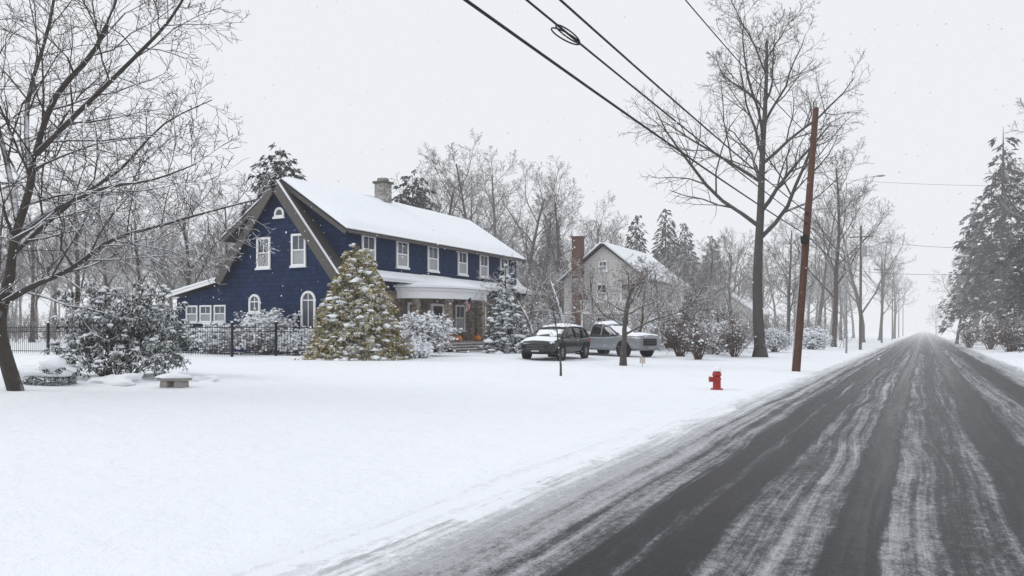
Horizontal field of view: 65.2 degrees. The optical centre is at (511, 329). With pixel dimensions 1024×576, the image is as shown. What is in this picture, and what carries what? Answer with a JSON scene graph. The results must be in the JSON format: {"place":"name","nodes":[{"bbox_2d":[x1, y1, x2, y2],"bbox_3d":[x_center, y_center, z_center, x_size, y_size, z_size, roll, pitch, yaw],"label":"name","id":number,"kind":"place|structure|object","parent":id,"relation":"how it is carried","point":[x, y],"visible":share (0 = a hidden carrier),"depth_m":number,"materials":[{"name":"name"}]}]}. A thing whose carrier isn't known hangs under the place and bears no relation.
{"place":"outdoors","nodes":[
{"label":"outdoors","id":0,"kind":"place"},
{"bbox_2d":[0,330,1023,575],"bbox_3d":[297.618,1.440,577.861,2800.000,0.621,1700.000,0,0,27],"label":"ground","id":1,"kind":"structure","parent":0,"point":[248,456],"depth_m":12.23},
{"bbox_2d":[0,178,36,304],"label":"bare tree","id":2,"kind":"object","parent":1,"relation":"on","point":[2,247],"visible":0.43,"depth_m":52.34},
{"bbox_2d":[0,187,73,341],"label":"bare tree","id":3,"kind":"object","parent":1,"relation":"on","point":[34,302],"visible":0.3,"depth_m":83.87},
{"bbox_2d":[0,363,77,377],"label":"snow mound","id":4,"kind":"object","parent":1,"relation":"on","point":[22,375],"visible":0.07,"depth_m":21.88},
{"bbox_2d":[18,357,76,385],"bbox_3d":[-11.251,1.055,19.518,1.285,0.746,1.257,0,0,27],"label":"firewood pile","id":5,"kind":"object","parent":1,"relation":"on","point":[57,367],"visible":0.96,"depth_m":19.24,"materials":[{"name":"snow"}]},
{"bbox_2d":[23,159,123,324],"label":"bare tree","id":6,"kind":"object","parent":1,"relation":"on","point":[77,278],"visible":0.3,"depth_m":65.73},
{"bbox_2d":[64,178,150,305],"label":"bare tree","id":7,"kind":"object","parent":1,"relation":"on","point":[105,276],"visible":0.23,"depth_m":92.30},
{"bbox_2d":[87,373,155,385],"bbox_3d":[-10.115,1.363,20.662,1.950,0.513,1.438,0,0,27],"label":"snow mound","id":8,"kind":"object","parent":1,"relation":"on","point":[128,379],"visible":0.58,"depth_m":20.21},
{"bbox_2d":[40,278,209,378],"bbox_3d":[-10.964,0.000,22.582,4.188,2.863,4.127,0,0,27],"label":"evergreen bush","id":9,"kind":"object","parent":1,"relation":"on","point":[140,330],"visible":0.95,"depth_m":22.18,"materials":[{"name":"green plant"}]},
{"bbox_2d":[0,0,279,390],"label":"bare tree","id":10,"kind":"object","parent":1,"relation":"on","point":[19,231],"visible":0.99,"depth_m":16.86,"materials":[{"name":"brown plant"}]},
{"bbox_2d":[94,175,194,300],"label":"bare tree","id":11,"kind":"object","parent":1,"relation":"on","point":[136,259],"visible":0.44,"depth_m":74.50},
{"bbox_2d":[7,321,319,356],"bbox_3d":[-20.015,0.494,40.919,20.771,1.877,2.343,0,0,11],"label":"iron fence","id":12,"kind":"object","parent":1,"relation":"on","point":[231,327],"visible":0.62,"depth_m":39.23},
{"bbox_2d":[154,372,192,387],"bbox_3d":[-8.231,1.254,19.452,0.985,0.455,0.532,0,0,15],"label":"stone bench","id":13,"kind":"object","parent":1,"relation":"on","point":[174,380],"visible":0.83,"depth_m":19.33,"materials":[{"name":"concrete"}]},
{"bbox_2d":[144,183,238,297],"bbox_3d":[-25.846,-5.117,65.243,8.077,13.130,10.809,0,0,-29],"label":"bare tree","id":14,"kind":"object","parent":1,"relation":"on","point":[185,213],"visible":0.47,"depth_m":64.47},
{"bbox_2d":[192,375,220,382],"bbox_3d":[-8.088,1.386,21.120,0.971,0.359,0.857,0,0,27],"label":"snow mound","id":15,"kind":"object","parent":1,"relation":"on","point":[207,379],"visible":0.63,"depth_m":20.93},
{"bbox_2d":[183,320,242,353],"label":"shrub","id":16,"kind":"object","parent":1,"relation":"on","point":[216,345],"visible":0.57,"depth_m":42.43,"materials":[{"name":"white plant"}]},
{"bbox_2d":[190,178,253,280],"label":"bare tree","id":17,"kind":"object","parent":1,"relation":"on","point":[216,212],"visible":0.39,"depth_m":88.41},
{"bbox_2d":[214,307,301,354],"bbox_3d":[-13.309,0.158,41.964,3.928,2.797,3.839,0,0,26],"label":"shrub","id":18,"kind":"object","parent":1,"relation":"on","point":[247,339],"visible":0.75,"depth_m":41.40,"materials":[{"name":"white plant"}]},
{"bbox_2d":[214,142,306,275],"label":"conifer tree","id":19,"kind":"object","parent":1,"relation":"on","point":[280,171],"visible":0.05,"depth_m":79.50,"materials":[{"name":"green plant"}]},
{"bbox_2d":[271,326,314,355],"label":"shrub","id":20,"kind":"object","parent":1,"relation":"on","point":[295,338],"visible":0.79,"depth_m":39.88,"materials":[{"name":"white plant"}]},
{"bbox_2d":[167,176,532,353],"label":"navy house","id":21,"kind":"structure","parent":1,"relation":"on","point":[303,270],"depth_m":45.82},
{"bbox_2d":[186,305,197,323],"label":"window","id":22,"kind":"structure","parent":21,"relation":"in","point":[191,311],"depth_m":47.16,"materials":[{"name":"white paint"}]},
{"bbox_2d":[198,305,211,323],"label":"window","id":23,"kind":"structure","parent":21,"relation":"in","point":[205,311],"depth_m":46.66,"materials":[{"name":"white paint"}]},
{"bbox_2d":[212,305,225,323],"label":"window","id":24,"kind":"structure","parent":21,"relation":"in","point":[219,310],"depth_m":46.15,"materials":[{"name":"white paint"}]},
{"bbox_2d":[247,294,260,313],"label":"window","id":25,"kind":"structure","parent":21,"relation":"in","point":[254,301],"depth_m":44.44,"materials":[{"name":"white paint"}]},
{"bbox_2d":[255,237,271,269],"bbox_3d":[-13.727,-4.195,44.109,1.120,1.790,0.140,0,0,27],"label":"window","id":26,"kind":"structure","parent":21,"relation":"in","point":[260,266],"depth_m":44.13,"materials":[{"name":"white paint"}]},
{"bbox_2d":[272,207,285,218],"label":"window","id":27,"kind":"structure","parent":21,"relation":"in","point":[279,213],"depth_m":43.57,"materials":[{"name":"white paint"}]},
{"bbox_2d":[289,233,306,267],"bbox_3d":[-11.478,-4.245,42.950,1.140,1.830,0.140,0,0,27],"label":"window","id":28,"kind":"structure","parent":21,"relation":"in","point":[298,244],"depth_m":42.98,"materials":[{"name":"white paint"}]},
{"bbox_2d":[299,291,315,331],"bbox_3d":[-10.882,-0.960,42.643,1.120,2.220,0.140,0,0,27],"label":"window","id":29,"kind":"structure","parent":21,"relation":"in","point":[308,303],"depth_m":42.66,"materials":[{"name":"glass"}]},
{"bbox_2d":[361,235,377,265],"bbox_3d":[-7.870,-4.385,44.098,0.140,1.670,1.320,0,0,27],"label":"window","id":30,"kind":"structure","parent":21,"relation":"in","point":[369,242],"depth_m":44.20,"materials":[{"name":"white paint"}]},
{"bbox_2d":[395,241,409,269],"bbox_3d":[-6.405,-4.385,46.943,0.140,1.670,1.320,0,0,27],"label":"window","id":31,"kind":"structure","parent":21,"relation":"in","point":[401,263],"depth_m":46.95,"materials":[{"name":"white paint"}]},
{"bbox_2d":[427,246,439,272],"bbox_3d":[-4.894,-4.385,49.876,0.140,1.670,1.320,0,0,27],"label":"window","id":32,"kind":"structure","parent":21,"relation":"in","point":[432,252],"depth_m":49.87,"materials":[{"name":"white paint"}]},
{"bbox_2d":[430,303,443,324],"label":"window","id":33,"kind":"structure","parent":21,"relation":"in","point":[437,308],"depth_m":50.20,"materials":[{"name":"paint"}]},
{"bbox_2d":[455,305,466,331],"bbox_3d":[-3.384,-0.735,52.698,0.140,1.770,1.320,0,0,27],"label":"window","id":34,"kind":"structure","parent":21,"relation":"in","point":[459,309],"depth_m":52.67,"materials":[{"name":"white paint"}]},
{"bbox_2d":[457,251,468,276],"bbox_3d":[-3.246,-4.385,53.077,0.140,1.670,1.320,0,0,27],"label":"window","id":35,"kind":"structure","parent":21,"relation":"in","point":[462,257],"depth_m":53.08,"materials":[{"name":"white paint"}]},
{"bbox_2d":[479,255,489,278],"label":"window","id":36,"kind":"structure","parent":21,"relation":"in","point":[484,265],"depth_m":55.65,"materials":[{"name":"white paint"}]},
{"bbox_2d":[500,258,507,280],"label":"window","id":37,"kind":"structure","parent":21,"relation":"in","point":[502,261],"depth_m":58.15,"materials":[{"name":"white paint"}]},
{"bbox_2d":[294,243,414,360],"bbox_3d":[-6.945,-1.145,35.601,4.789,5.454,5.700,0,0,27],"label":"golden conifer","id":38,"kind":"object","parent":1,"relation":"on","point":[346,320],"visible":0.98,"depth_m":34.57,"materials":[{"name":"green plant"}]},
{"bbox_2d":[397,336,433,358],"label":"shrub","id":39,"kind":"object","parent":1,"relation":"on","point":[421,349],"visible":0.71,"depth_m":36.72,"materials":[{"name":"white plant"}]},
{"bbox_2d":[392,169,440,210],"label":"conifer tree","id":40,"kind":"object","parent":1,"relation":"on","point":[408,200],"visible":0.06,"depth_m":83.59,"materials":[{"name":"green plant"}]},
{"bbox_2d":[398,309,462,353],"bbox_3d":[-4.608,0.237,39.764,3.614,2.573,3.532,0,0,-28],"label":"shrub","id":41,"kind":"object","parent":1,"relation":"on","point":[434,331],"visible":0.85,"depth_m":39.35,"materials":[{"name":"white plant"}]},
{"bbox_2d":[391,164,477,215],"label":"bare tree","id":42,"kind":"object","parent":1,"relation":"on","point":[422,186],"visible":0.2,"depth_m":98.32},
{"bbox_2d":[409,146,521,244],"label":"bare tree","id":43,"kind":"object","parent":1,"relation":"on","point":[462,195],"visible":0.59,"depth_m":85.34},
{"bbox_2d":[425,129,526,241],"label":"bare tree","id":44,"kind":"object","parent":1,"relation":"on","point":[459,208],"visible":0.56,"depth_m":89.73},
{"bbox_2d":[458,146,535,268],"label":"bare tree","id":45,"kind":"object","parent":1,"relation":"on","point":[493,209],"visible":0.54,"depth_m":103.19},
{"bbox_2d":[478,264,528,353],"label":"spruce tree","id":46,"kind":"object","parent":1,"relation":"on","point":[500,341],"visible":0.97,"depth_m":44.52,"materials":[{"name":"green plant"}]},
{"bbox_2d":[0,202,1022,339],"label":"distant wood","id":47,"kind":"object","parent":1,"relation":"on","point":[54,287],"visible":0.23,"depth_m":123.05,"materials":[{"name":"grey plant"}]},
{"bbox_2d":[471,253,555,335],"bbox_3d":[0.679,-1.726,50.000,6.240,6.537,5.946,0,0,27],"label":"garden tree","id":48,"kind":"object","parent":1,"relation":"on","point":[525,315],"visible":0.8,"depth_m":49.94,"materials":[{"name":"brown plant"}]},
{"bbox_2d":[7,301,1023,352],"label":"brushwood","id":49,"kind":"object","parent":1,"relation":"on","point":[12,323],"visible":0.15,"depth_m":85.43,"materials":[{"name":"grey plant"}]},
{"bbox_2d":[472,155,583,316],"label":"bare tree","id":50,"kind":"object","parent":1,"relation":"on","point":[529,260],"visible":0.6,"depth_m":87.47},
{"bbox_2d":[522,212,567,334],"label":"conifer tree","id":51,"kind":"object","parent":1,"relation":"on","point":[550,294],"visible":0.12,"depth_m":97.13,"materials":[{"name":"green plant"}]},
{"bbox_2d":[522,283,571,375],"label":"young tree","id":52,"kind":"object","parent":1,"relation":"on","point":[553,311],"visible":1,"depth_m":27.25,"materials":[{"name":"frosted twig"},{"name":"bark"}]},
{"bbox_2d":[517,311,582,337],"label":"shrub","id":53,"kind":"object","parent":1,"relation":"on","point":[549,319],"visible":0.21,"depth_m":53.38,"materials":[{"name":"white plant"}]},
{"bbox_2d":[520,323,590,360],"bbox_3d":[2.190,0.593,39.430,2.321,1.840,4.899,0,0,27],"label":"parked car","id":54,"kind":"object","parent":1,"relation":"on","point":[574,339],"visible":0.94,"depth_m":38.40,"materials":[{"name":"black paint"}]},
{"bbox_2d":[502,189,617,324],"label":"bare tree","id":55,"kind":"object","parent":1,"relation":"on","point":[538,251],"visible":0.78,"depth_m":82.75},
{"bbox_2d":[517,256,604,327],"bbox_3d":[3.094,-1.710,52.637,5.945,6.537,6.240,0,0,-1],"label":"garden tree","id":56,"kind":"object","parent":1,"relation":"on","point":[554,292],"visible":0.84,"depth_m":52.75,"materials":[{"name":"brown plant"}]},
{"bbox_2d":[530,177,600,313],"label":"bare tree","id":57,"kind":"object","parent":1,"relation":"on","point":[557,244],"visible":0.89,"depth_m":79.66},
{"bbox_2d":[552,258,629,330],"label":"garden tree","id":58,"kind":"object","parent":1,"relation":"on","point":[590,289],"visible":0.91,"depth_m":54.10,"materials":[{"name":"grey plant"}]},
{"bbox_2d":[565,190,638,265],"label":"bare tree","id":59,"kind":"object","parent":1,"relation":"on","point":[598,233],"visible":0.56,"depth_m":89.44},
{"bbox_2d":[575,321,660,356],"bbox_3d":[5.670,0.522,44.996,2.380,2.060,5.614,0,0,-39],"label":"pickup truck","id":60,"kind":"object","parent":1,"relation":"on","point":[608,334],"visible":0.78,"depth_m":43.83,"materials":[{"name":"silver metal"}]},
{"bbox_2d":[597,219,643,251],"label":"bare tree","id":61,"kind":"object","parent":1,"relation":"on","point":[617,240],"visible":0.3,"depth_m":89.92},
{"bbox_2d":[556,235,688,332],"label":"pale house","id":62,"kind":"structure","parent":1,"relation":"on","point":[612,254],"depth_m":66.08,"materials":[{"name":"beige"}]},
{"bbox_2d":[596,284,606,302],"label":"window","id":63,"kind":"structure","parent":62,"relation":"in","point":[601,296],"depth_m":65.90,"materials":[{"name":"white paint"}]},
{"bbox_2d":[598,260,607,272],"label":"window","id":64,"kind":"structure","parent":62,"relation":"in","point":[605,261],"depth_m":65.79,"materials":[{"name":"white paint"}]},
{"bbox_2d":[625,215,649,252],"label":"conifer tree","id":65,"kind":"object","parent":1,"relation":"on","point":[636,237],"visible":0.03,"depth_m":91.69,"materials":[{"name":"green plant"}]},
{"bbox_2d":[576,262,705,365],"bbox_3d":[5.473,-0.565,35.169,5.702,4.774,3.327,0,0,39],"label":"garden tree","id":66,"kind":"object","parent":1,"relation":"on","point":[625,333],"visible":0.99,"depth_m":34.87,"materials":[{"name":"grey plant"}]},
{"bbox_2d":[604,254,682,331],"bbox_3d":[9.005,-1.849,55.684,6.073,6.967,5.413,0,0,-16],"label":"garden tree","id":67,"kind":"object","parent":1,"relation":"on","point":[641,320],"visible":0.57,"depth_m":55.27,"materials":[{"name":"brown plant"}]},
{"bbox_2d":[612,250,704,350],"bbox_3d":[9.790,-1.814,53.410,6.073,6.967,5.413,0,0,15],"label":"garden tree","id":68,"kind":"object","parent":1,"relation":"on","point":[678,285],"visible":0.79,"depth_m":53.31,"materials":[{"name":"grey plant"}]},
{"bbox_2d":[650,209,689,309],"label":"conifer tree","id":69,"kind":"object","parent":1,"relation":"on","point":[664,251],"visible":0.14,"depth_m":97.55,"materials":[{"name":"green plant"}]},
{"bbox_2d":[642,309,702,347],"bbox_3d":[11.603,-0.016,59.786,4.713,3.356,4.607,0,0,-4],"label":"shrub","id":70,"kind":"object","parent":1,"relation":"on","point":[649,330],"visible":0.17,"depth_m":59.15,"materials":[{"name":"white plant"}]},
{"bbox_2d":[653,315,706,356],"bbox_3d":[9.543,0.383,46.107,2.973,2.492,3.154,0,0,-4],"label":"shrub","id":71,"kind":"object","parent":1,"relation":"on","point":[679,352],"visible":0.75,"depth_m":45.84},
{"bbox_2d":[645,298,716,351],"bbox_3d":[11.651,-0.265,53.940,4.732,3.738,4.459,0,0,29],"label":"shrub","id":72,"kind":"object","parent":1,"relation":"on","point":[693,319],"visible":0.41,"depth_m":53.53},
{"bbox_2d":[651,260,718,314],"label":"bare tree","id":73,"kind":"object","parent":1,"relation":"on","point":[696,277],"visible":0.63,"depth_m":63.81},
{"bbox_2d":[669,223,706,312],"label":"conifer tree","id":74,"kind":"object","parent":1,"relation":"on","point":[689,247],"visible":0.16,"depth_m":103.55,"materials":[{"name":"green plant"}]},
{"bbox_2d":[650,260,735,347],"bbox_3d":[12.508,-1.589,57.629,5.946,6.537,6.240,0,0,-32],"label":"garden tree","id":75,"kind":"object","parent":1,"relation":"on","point":[705,296],"visible":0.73,"depth_m":56.84,"materials":[{"name":"brown plant"}]},
{"bbox_2d":[679,319,730,359],"bbox_3d":[9.728,0.551,41.862,2.760,2.180,2.601,0,0,-40],"label":"shrub","id":76,"kind":"object","parent":1,"relation":"on","point":[699,344],"visible":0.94,"depth_m":41.74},
{"bbox_2d":[679,234,737,313],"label":"bare tree","id":77,"kind":"object","parent":1,"relation":"on","point":[711,262],"visible":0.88,"depth_m":76.77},
{"bbox_2d":[699,236,724,299],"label":"conifer tree","id":78,"kind":"object","parent":1,"relation":"on","point":[709,250],"visible":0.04,"depth_m":109.69,"materials":[{"name":"green plant"}]},
{"bbox_2d":[684,319,742,354],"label":"shrub","id":79,"kind":"object","parent":1,"relation":"on","point":[715,350],"visible":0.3,"depth_m":49.58,"materials":[{"name":"brown plant"}]},
{"bbox_2d":[708,366,722,389],"bbox_3d":[5.747,1.374,22.534,0.385,0.692,0.450,0,0,-3],"label":"fire hydrant","id":80,"kind":"object","parent":1,"relation":"on","point":[715,379],"visible":1,"depth_m":22.45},
{"bbox_2d":[689,305,748,351],"bbox_3d":[14.830,-0.092,56.224,4.211,3.530,4.469,0,0,41],"label":"shrub","id":81,"kind":"object","parent":1,"relation":"on","point":[718,315],"visible":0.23,"depth_m":55.81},
{"bbox_2d":[684,226,763,317],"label":"bare tree","id":82,"kind":"object","parent":1,"relation":"on","point":[729,279],"visible":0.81,"depth_m":88.73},
{"bbox_2d":[703,318,756,356],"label":"shrub","id":83,"kind":"object","parent":1,"relation":"on","point":[733,337],"visible":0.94,"depth_m":46.80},
{"bbox_2d":[708,291,772,339],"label":"grey house","id":84,"kind":"structure","parent":1,"relation":"on","point":[747,307],"depth_m":104.44,"materials":[{"name":"beige"}]},
{"bbox_2d":[618,0,873,356],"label":"bare tree","id":85,"kind":"object","parent":1,"relation":"on","point":[760,350],"visible":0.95,"depth_m":47.01,"materials":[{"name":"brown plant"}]},
{"bbox_2d":[764,327,793,351],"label":"shrub","id":86,"kind":"object","parent":1,"relation":"on","point":[774,342],"visible":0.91,"depth_m":57.45,"materials":[{"name":"white plant"}]},
{"bbox_2d":[763,213,818,345],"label":"bare tree","id":87,"kind":"object","parent":1,"relation":"on","point":[789,280],"visible":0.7,"depth_m":79.51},
{"bbox_2d":[792,101,818,371],"bbox_3d":[11.892,-3.628,32.357,1.119,11.304,0.582,0,0,4],"label":"utility pole","id":88,"kind":"object","parent":1,"relation":"on","point":[800,313],"visible":0.93,"depth_m":32.38,"materials":[{"name":"brown wood"}]},
{"bbox_2d":[685,0,902,298],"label":"overhead wire","id":89,"kind":"object","parent":88,"relation":"attached to","point":[763,89],"visible":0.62,"depth_m":22.54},
{"bbox_2d":[790,326,833,349],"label":"shrub","id":90,"kind":"object","parent":1,"relation":"on","point":[814,339],"visible":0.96,"depth_m":65.42,"materials":[{"name":"white plant"}]},
{"bbox_2d":[786,194,866,331],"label":"bare tree","id":91,"kind":"object","parent":1,"relation":"on","point":[825,269],"visible":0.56,"depth_m":98.00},
{"bbox_2d":[780,136,893,346],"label":"bare tree","id":92,"kind":"object","parent":1,"relation":"on","point":[835,274],"visible":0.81,"depth_m":74.33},
{"bbox_2d":[798,188,915,341],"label":"bare tree","id":93,"kind":"object","parent":1,"relation":"on","point":[853,285],"visible":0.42,"depth_m":105.24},
{"bbox_2d":[849,226,872,349],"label":"utility pole","id":94,"kind":"object","parent":1,"relation":"on","point":[863,251],"visible":0.92,"depth_m":66.97,"materials":[{"name":"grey wood"}]},
{"bbox_2d":[463,0,900,311],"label":"overhead wire","id":95,"kind":"object","parent":94,"relation":"attached to","point":[487,15],"visible":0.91,"depth_m":12.48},
{"bbox_2d":[525,0,902,310],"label":"overhead wire","id":96,"kind":"object","parent":94,"relation":"attached to","point":[583,46],"visible":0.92,"depth_m":14.40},
{"bbox_2d":[551,24,580,44],"bbox_3d":[0.777,-4.158,11.291,0.076,0.171,0.672,0,0,41],"label":"cable loop","id":97,"kind":"object","parent":96,"relation":"hanging from","point":[575,37],"visible":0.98,"depth_m":11.28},
{"bbox_2d":[559,0,902,308],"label":"overhead wire","id":98,"kind":"object","parent":94,"relation":"attached to","point":[615,48],"visible":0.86,"depth_m":15.31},
{"bbox_2d":[863,271,1017,274],"bbox_3d":[35.085,-4.598,62.355,15.024,0.631,0.025,0,0,39],"label":"service wire","id":99,"kind":"object","parent":94,"relation":"attached to","point":[950,274],"visible":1,"depth_m":62.81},
{"bbox_2d":[845,175,885,352],"bbox_3d":[25.017,-4.505,56.648,2.618,12.788,0.280,0,0,20],"label":"street lamp","id":100,"kind":"object","parent":1,"relation":"on","point":[846,267],"visible":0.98,"depth_m":56.96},
{"bbox_2d":[851,229,906,339],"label":"bare tree","id":101,"kind":"object","parent":1,"relation":"on","point":[889,286],"visible":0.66,"depth_m":124.60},
{"bbox_2d":[874,262,889,342],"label":"utility pole","id":102,"kind":"object","parent":1,"relation":"on","point":[881,269],"visible":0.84,"depth_m":100.75,"materials":[{"name":"grey wood"}]},
{"bbox_2d":[870,253,918,338],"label":"bare tree","id":103,"kind":"object","parent":1,"relation":"on","point":[895,313],"visible":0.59,"depth_m":149.81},
{"bbox_2d":[927,304,945,335],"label":"bare tree","id":104,"kind":"object","parent":1,"relation":"on","point":[935,311],"visible":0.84,"depth_m":229.34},
{"bbox_2d":[928,242,996,343],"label":"bare tree","id":105,"kind":"object","parent":1,"relation":"on","point":[969,267],"visible":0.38,"depth_m":94.60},
{"bbox_2d":[951,323,982,347],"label":"shrub","id":106,"kind":"object","parent":1,"relation":"on","point":[968,339],"visible":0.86,"depth_m":74.84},
{"bbox_2d":[936,197,1009,339],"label":"conifer tree","id":107,"kind":"object","parent":1,"relation":"on","point":[976,319],"visible":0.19,"depth_m":118.46,"materials":[{"name":"green plant"}]},
{"bbox_2d":[939,130,1023,343],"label":"conifer tree","id":108,"kind":"object","parent":1,"relation":"on","point":[994,251],"visible":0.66,"depth_m":87.71,"materials":[{"name":"green plant"}]},
{"bbox_2d":[968,320,1007,349],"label":"shrub","id":109,"kind":"object","parent":1,"relation":"on","point":[984,337],"visible":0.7,"depth_m":67.82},
{"bbox_2d":[983,173,1023,344],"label":"conifer tree","id":110,"kind":"object","parent":1,"relation":"on","point":[1015,296],"visible":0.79,"depth_m":70.50,"materials":[{"name":"green plant"}]},
{"bbox_2d":[985,98,1023,244],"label":"bare tree","id":111,"kind":"object","parent":1,"relation":"on","point":[1014,190],"visible":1,"depth_m":62.33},
{"bbox_2d":[986,318,1023,351],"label":"shrub","id":112,"kind":"object","parent":1,"relation":"on","point":[1008,339],"visible":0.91,"depth_m":59.93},
{"bbox_2d":[0,0,1023,359],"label":"falling snow","id":113,"kind":"structure","parent":0,"point":[476,202],"depth_m":9.97,"materials":[{"name":"snow"}]},
{"bbox_2d":[0,0,1023,330],"label":"sky","id":114,"kind":"structure","parent":0,"point":[281,29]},
{"bbox_2d":[194,331,1023,575],"bbox_3d":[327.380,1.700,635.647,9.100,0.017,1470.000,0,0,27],"label":"road","id":115,"kind":"structure","parent":0,"point":[901,457],"depth_m":8.13,"materials":[{"name":"asphalt"}]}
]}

